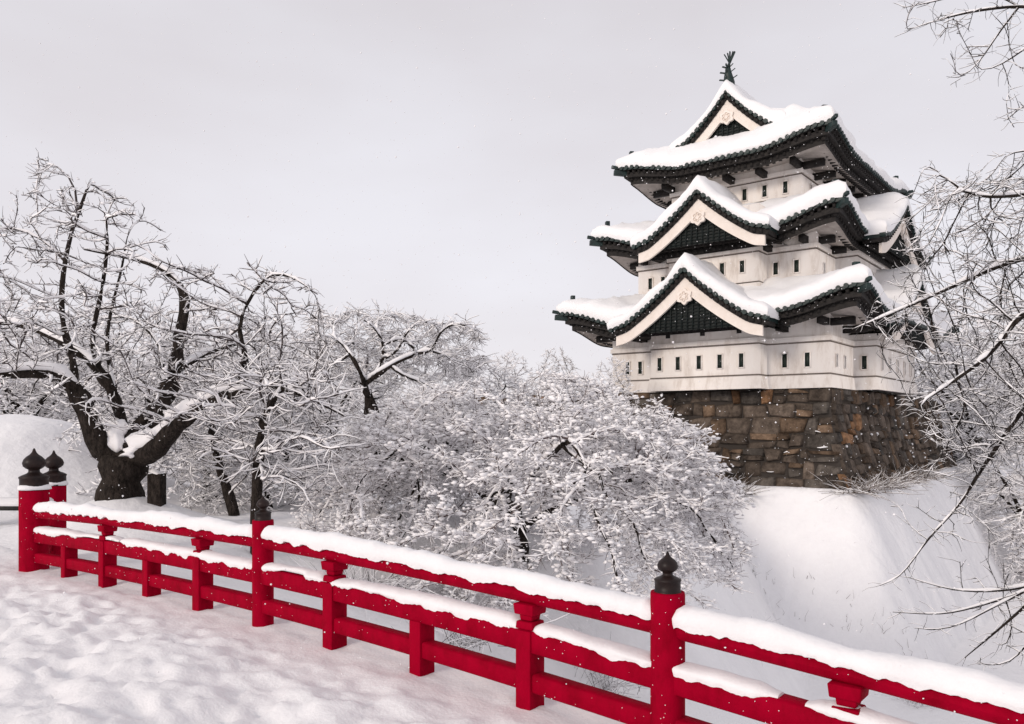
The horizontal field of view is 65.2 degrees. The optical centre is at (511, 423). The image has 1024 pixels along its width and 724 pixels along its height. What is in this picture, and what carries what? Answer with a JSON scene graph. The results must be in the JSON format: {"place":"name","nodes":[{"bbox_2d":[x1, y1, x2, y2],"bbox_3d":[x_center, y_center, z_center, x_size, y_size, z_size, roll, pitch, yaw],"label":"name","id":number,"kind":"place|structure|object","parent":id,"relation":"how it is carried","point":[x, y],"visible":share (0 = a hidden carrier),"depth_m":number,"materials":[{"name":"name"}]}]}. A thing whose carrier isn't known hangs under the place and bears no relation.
{"place":"outdoors","nodes":[
{"label":"outdoors","id":0,"kind":"place"},
{"bbox_2d":[0,546,624,723],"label":"snowy path","id":1,"kind":"structure","parent":0,"point":[73,648],"depth_m":6.14,"materials":[{"name":"white snow"}]},
{"bbox_2d":[0,0,1022,719],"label":"falling snow","id":2,"kind":"structure","parent":0,"point":[544,300],"depth_m":11.34,"materials":[{"name":"white snow"}]},
{"bbox_2d":[0,414,1023,723],"bbox_3d":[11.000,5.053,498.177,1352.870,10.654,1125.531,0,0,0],"label":"ground","id":3,"kind":"structure","parent":0,"point":[830,564],"depth_m":33.74,"materials":[{"name":"white snow"}]},
{"bbox_2d":[0,497,17,510],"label":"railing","id":4,"kind":"object","parent":3,"relation":"on","point":[8,503],"visible":0.34,"depth_m":16.30,"materials":[{"name":"wood"}]},
{"bbox_2d":[0,286,118,428],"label":"snowy tree","id":5,"kind":"object","parent":3,"relation":"on","point":[27,405],"visible":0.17,"depth_m":26.23,"materials":[{"name":"white snow"}]},
{"bbox_2d":[1,322,153,413],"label":"snowy tree","id":6,"kind":"object","parent":3,"relation":"on","point":[50,358],"visible":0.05,"depth_m":48.39,"materials":[{"name":"white snow"}]},
{"bbox_2d":[2,292,236,478],"bbox_3d":[-14.115,-1.167,30.029,9.081,7.411,9.097,0,0,8],"label":"snowy tree","id":7,"kind":"object","parent":3,"relation":"on","point":[104,322],"visible":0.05,"depth_m":28.15,"materials":[{"name":"white snow"}]},
{"bbox_2d":[147,468,165,506],"bbox_3d":[-6.660,1.390,15.000,0.285,1.119,0.285,0,0,0],"label":"wooden post","id":8,"kind":"object","parent":3,"relation":"on","point":[156,487],"visible":0.72,"depth_m":14.87,"materials":[{"name":"brown wood"}]},
{"bbox_2d":[132,349,215,450],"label":"snowy tree","id":9,"kind":"object","parent":3,"relation":"on","point":[148,377],"visible":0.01,"depth_m":54.29,"materials":[{"name":"white plant"}]},
{"bbox_2d":[0,149,348,500],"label":"cherry tree","id":10,"kind":"object","parent":3,"relation":"on","point":[142,434],"visible":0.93,"depth_m":14.75,"materials":[{"name":"white plant"}]},
{"bbox_2d":[51,297,345,511],"bbox_3d":[-8.104,-0.502,21.486,7.351,6.000,7.364,0,0,-23],"label":"snowy tree","id":11,"kind":"object","parent":3,"relation":"on","point":[135,396],"visible":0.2,"depth_m":20.01,"materials":[{"name":"white snow"}]},
{"bbox_2d":[171,358,277,515],"bbox_3d":[-6.565,0.522,18.070,2.612,4.762,4.092,0,0,-19],"label":"slim tree","id":12,"kind":"object","parent":3,"relation":"on","point":[228,493],"visible":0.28,"depth_m":17.93,"materials":[{"name":"white plant"}]},
{"bbox_2d":[172,391,353,514],"bbox_3d":[-6.247,0.642,20.516,4.505,3.670,4.497,0,0,-36],"label":"snowy tree","id":13,"kind":"object","parent":3,"relation":"on","point":[215,503],"visible":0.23,"depth_m":19.59,"materials":[{"name":"white snow"}]},
{"bbox_2d":[186,315,345,467],"bbox_3d":[-10.305,-1.032,33.089,6.260,7.028,6.312,0,0,36],"label":"snowy tree","id":14,"kind":"object","parent":3,"relation":"on","point":[293,336],"visible":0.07,"depth_m":33.21,"materials":[{"name":"white plant"}]},
{"bbox_2d":[171,346,368,554],"bbox_3d":[-4.004,0.368,13.203,3.609,3.760,3.454,0,0,0],"label":"slim tree","id":15,"kind":"object","parent":3,"relation":"on","point":[257,465],"visible":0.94,"depth_m":12.85,"materials":[{"name":"white plant"}]},
{"bbox_2d":[289,341,408,449],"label":"snowy tree","id":16,"kind":"object","parent":3,"relation":"on","point":[351,405],"visible":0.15,"depth_m":50.55,"materials":[{"name":"white snow"}]},
{"bbox_2d":[289,507,448,621],"bbox_3d":[-2.379,2.097,12.854,2.873,1.740,2.649,0,0,35],"label":"bare shrub","id":17,"kind":"object","parent":3,"relation":"on","point":[381,580],"visible":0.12,"depth_m":12.68,"materials":[{"name":"white plant"}]},
{"bbox_2d":[290,298,498,421],"bbox_3d":[-4.326,-1.456,27.663,7.838,6.172,5.372,0,0,0],"label":"weeping tree","id":18,"kind":"object","parent":3,"relation":"on","point":[389,356],"visible":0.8,"depth_m":27.09,"materials":[{"name":"white plant"}]},
{"bbox_2d":[385,369,461,444],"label":"snowy tree","id":19,"kind":"object","parent":3,"relation":"on","point":[410,389],"visible":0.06,"depth_m":49.39,"materials":[{"name":"white snow"}]},
{"bbox_2d":[406,355,537,465],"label":"snowy tree","id":20,"kind":"object","parent":3,"relation":"on","point":[513,384],"visible":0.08,"depth_m":31.32,"materials":[{"name":"white snow"}]},
{"bbox_2d":[393,546,570,653],"bbox_3d":[-0.870,2.770,11.838,3.155,1.862,3.128,0,0,-34],"label":"bare shrub","id":21,"kind":"object","parent":3,"relation":"on","point":[474,642],"visible":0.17,"depth_m":11.74,"materials":[{"name":"white plant"}]},
{"bbox_2d":[484,350,538,446],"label":"snowy tree","id":22,"kind":"object","parent":3,"relation":"on","point":[512,368],"visible":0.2,"depth_m":43.76,"materials":[{"name":"white snow"}]},
{"bbox_2d":[17,448,1023,723],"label":"bridge railing","id":23,"kind":"object","parent":3,"relation":"on","point":[671,624],"visible":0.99,"depth_m":5.64,"materials":[{"name":"red paint"}]},
{"bbox_2d":[289,365,757,619],"bbox_3d":[0.168,1.094,16.523,9.486,4.618,9.546,0,0,0],"label":"cherry tree","id":24,"kind":"object","parent":3,"relation":"on","point":[598,482],"visible":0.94,"depth_m":14.08,"materials":[{"name":"white plant"}]},
{"bbox_2d":[526,346,585,452],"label":"snowy tree","id":25,"kind":"object","parent":3,"relation":"on","point":[564,359],"visible":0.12,"depth_m":45.72,"materials":[{"name":"white snow"}]},
{"bbox_2d":[575,628,649,698],"bbox_3d":[1.409,4.764,15.094,3.024,2.158,2.966,0,0,17],"label":"bare shrub","id":26,"kind":"object","parent":3,"relation":"on","point":[606,687],"visible":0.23,"depth_m":15.05,"materials":[{"name":"white plant"}]},
{"bbox_2d":[585,356,641,454],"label":"snowy tree","id":27,"kind":"object","parent":3,"relation":"on","point":[617,379],"visible":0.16,"depth_m":39.76,"materials":[{"name":"white plant"}]},
{"bbox_2d":[460,387,956,489],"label":"stone wall","id":28,"kind":"structure","parent":3,"relation":"on","point":[741,415],"depth_m":40.11,"materials":[{"name":"brown stone"}]},
{"bbox_2d":[552,51,960,396],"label":"castle keep","id":29,"kind":"structure","parent":28,"relation":"on","point":[714,207],"depth_m":40.86,"materials":[{"name":"paint"}]},
{"bbox_2d":[625,361,630,374],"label":"window","id":30,"kind":"structure","parent":29,"relation":"in","point":[629,362],"depth_m":44.90,"materials":[{"name":"black"}]},
{"bbox_2d":[637,361,642,374],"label":"window","id":31,"kind":"structure","parent":29,"relation":"in","point":[639,363],"depth_m":44.43,"materials":[{"name":"black"}]},
{"bbox_2d":[647,277,652,290],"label":"window","id":32,"kind":"structure","parent":29,"relation":"in","point":[649,280],"depth_m":45.34,"materials":[{"name":"black"}]},
{"bbox_2d":[656,357,662,371],"bbox_3d":[7.843,-3.159,42.443,0.340,0.780,0.090,0,0,38],"label":"window","id":33,"kind":"structure","parent":29,"relation":"in","point":[659,360],"depth_m":42.47,"materials":[{"name":"black"}]},
{"bbox_2d":[675,356,680,370],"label":"window","id":34,"kind":"structure","parent":29,"relation":"in","point":[677,358],"depth_m":41.79,"materials":[{"name":"black"}]},
{"bbox_2d":[696,355,701,369],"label":"window","id":35,"kind":"structure","parent":29,"relation":"in","point":[698,357],"depth_m":41.06,"materials":[{"name":"black"}]},
{"bbox_2d":[716,353,722,368],"bbox_3d":[10.482,-3.159,40.361,0.340,0.780,0.090,0,0,38],"label":"window","id":36,"kind":"structure","parent":29,"relation":"in","point":[719,357],"depth_m":40.38,"materials":[{"name":"black"}]},
{"bbox_2d":[719,262,725,275],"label":"window","id":37,"kind":"structure","parent":29,"relation":"in","point":[722,265],"depth_m":41.48,"materials":[{"name":"black"}]},
{"bbox_2d":[738,352,744,367],"bbox_3d":[11.372,-3.159,39.654,0.340,0.780,0.090,0,0,38],"label":"window","id":38,"kind":"structure","parent":29,"relation":"in","point":[741,355],"depth_m":39.67,"materials":[{"name":"black"}]},
{"bbox_2d":[739,259,745,273],"bbox_3d":[11.755,-8.039,40.829,0.340,0.700,0.090,0,0,38],"label":"window","id":39,"kind":"structure","parent":29,"relation":"in","point":[742,268],"depth_m":40.84,"materials":[{"name":"black"}]},
{"bbox_2d":[741,187,747,201],"bbox_3d":[12.670,-12.489,43.596,0.340,0.720,0.090,0,0,38],"label":"window","id":40,"kind":"structure","parent":29,"relation":"in","point":[744,191],"depth_m":43.60,"materials":[{"name":"black"}]},
{"bbox_2d":[761,184,767,197],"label":"window","id":41,"kind":"structure","parent":29,"relation":"in","point":[764,194],"depth_m":42.92,"materials":[{"name":"black"}]},
{"bbox_2d":[772,261,778,275],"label":"window","id":42,"kind":"structure","parent":29,"relation":"in","point":[775,265],"depth_m":40.89,"materials":[{"name":"black"}]},
{"bbox_2d":[781,353,787,368],"bbox_3d":[13.444,-3.119,39.418,0.340,0.780,0.090,0,0,38],"label":"window","id":43,"kind":"structure","parent":29,"relation":"in","point":[784,357],"depth_m":39.44,"materials":[{"name":"black"}]},
{"bbox_2d":[782,180,788,194],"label":"window","id":44,"kind":"structure","parent":29,"relation":"in","point":[785,184],"depth_m":42.21,"materials":[{"name":"black"}]},
{"bbox_2d":[793,258,799,273],"bbox_3d":[14.307,-7.939,40.219,0.340,0.720,0.090,0,0,38],"label":"window","id":45,"kind":"structure","parent":29,"relation":"in","point":[796,262],"depth_m":40.24,"materials":[{"name":"black"}]},
{"bbox_2d":[804,351,810,367],"bbox_3d":[14.302,-3.119,38.743,0.340,0.780,0.090,0,0,38],"label":"window","id":46,"kind":"structure","parent":29,"relation":"in","point":[807,355],"depth_m":38.75,"materials":[{"name":"black"}]},
{"bbox_2d":[823,262,825,273],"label":"window","id":47,"kind":"structure","parent":29,"relation":"in","point":[824,264],"depth_m":40.58,"materials":[{"name":"white paint"}]},
{"bbox_2d":[835,353,837,366],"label":"window","id":48,"kind":"structure","parent":29,"relation":"in","point":[836,355],"depth_m":38.74,"materials":[{"name":"white"}]},
{"bbox_2d":[843,355,845,368],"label":"window","id":49,"kind":"structure","parent":29,"relation":"in","point":[844,357],"depth_m":39.81,"materials":[{"name":"white paint"}]},
{"bbox_2d":[861,355,867,369],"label":"window","id":50,"kind":"structure","parent":29,"relation":"in","point":[864,358],"depth_m":40.82,"materials":[{"name":"black"}]},
{"bbox_2d":[881,355,883,370],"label":"window","id":51,"kind":"structure","parent":29,"relation":"in","point":[882,361],"depth_m":41.21,"materials":[{"name":"white"}]},
{"bbox_2d":[896,359,898,373],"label":"window","id":52,"kind":"structure","parent":29,"relation":"in","point":[897,361],"depth_m":43.75,"materials":[{"name":"white"}]},
{"bbox_2d":[903,361,905,374],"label":"window","id":53,"kind":"structure","parent":29,"relation":"in","point":[904,363],"depth_m":45.05,"materials":[{"name":"white"}]},
{"bbox_2d":[909,363,911,376],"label":"window","id":54,"kind":"structure","parent":29,"relation":"in","point":[910,367],"depth_m":46.23,"materials":[{"name":"white paint"}]},
{"bbox_2d":[709,469,768,501],"bbox_3d":[10.830,2.932,38.854,4.048,1.702,4.805,0,0,-29],"label":"dry brush","id":55,"kind":"object","parent":3,"relation":"on","point":[746,490],"visible":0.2,"depth_m":38.38,"materials":[{"name":"brown plant"}]},
{"bbox_2d":[721,523,927,658],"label":"grass stalks","id":56,"kind":"object","parent":3,"relation":"on","point":[850,604],"depth_m":33.72,"materials":[{"name":"brown plant"}]},
{"bbox_2d":[807,468,909,500],"bbox_3d":[15.903,2.706,36.686,4.483,1.578,4.082,0,0,-35],"label":"dry brush","id":57,"kind":"object","parent":3,"relation":"on","point":[869,488],"visible":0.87,"depth_m":36.21,"materials":[{"name":"brown plant"}]},
{"bbox_2d":[849,461,931,495],"bbox_3d":[18.034,2.593,38.910,4.070,1.758,5.210,0,0,14],"label":"dry brush","id":58,"kind":"object","parent":3,"relation":"on","point":[897,485],"visible":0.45,"depth_m":38.49,"materials":[{"name":"brown plant"}]},
{"bbox_2d":[875,694,935,710],"bbox_3d":[14.679,9.886,29.397,2.748,1.665,3.314,0,0,0],"label":"bare shrub","id":59,"kind":"object","parent":3,"relation":"on","point":[910,702],"visible":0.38,"depth_m":28.82,"materials":[{"name":"white plant"}]},
{"bbox_2d":[876,455,935,488],"bbox_3d":[20.434,2.591,42.186,4.918,1.773,4.055,0,0,-34],"label":"dry brush","id":60,"kind":"object","parent":3,"relation":"on","point":[920,481],"visible":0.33,"depth_m":41.78,"materials":[{"name":"brown plant"}]},
{"bbox_2d":[842,0,1023,670],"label":"overhanging tree","id":61,"kind":"object","parent":3,"relation":"on","point":[1001,264],"visible":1,"depth_m":10.31,"materials":[{"name":"white plant"}]},
{"bbox_2d":[907,459,965,485],"bbox_3d":[23.629,2.788,45.685,5.180,1.707,4.643,0,0,0],"label":"dry brush","id":62,"kind":"object","parent":3,"relation":"on","point":[938,477],"visible":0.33,"depth_m":45.56,"materials":[{"name":"brown plant"}]},
{"bbox_2d":[913,322,1023,472],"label":"snowy tree","id":63,"kind":"object","parent":3,"relation":"on","point":[975,429],"visible":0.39,"depth_m":58.46,"materials":[{"name":"white snow"}]},
{"bbox_2d":[918,295,1023,452],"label":"snowy tree","id":64,"kind":"object","parent":3,"relation":"on","point":[1011,335],"visible":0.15,"depth_m":77.51,"materials":[{"name":"white snow"}]},
{"bbox_2d":[946,432,1010,461],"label":"stone wall","id":65,"kind":"structure","parent":3,"relation":"on","point":[980,440],"depth_m":67.36,"materials":[{"name":"brown stone"}]},
{"bbox_2d":[958,424,1023,584],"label":"snowy tree","id":66,"kind":"object","parent":3,"relation":"on","point":[1017,528],"visible":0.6,"depth_m":51.88,"materials":[{"name":"white snow"}]},
{"bbox_2d":[0,0,1023,425],"label":"sky","id":67,"kind":"structure","parent":0,"point":[218,72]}
]}

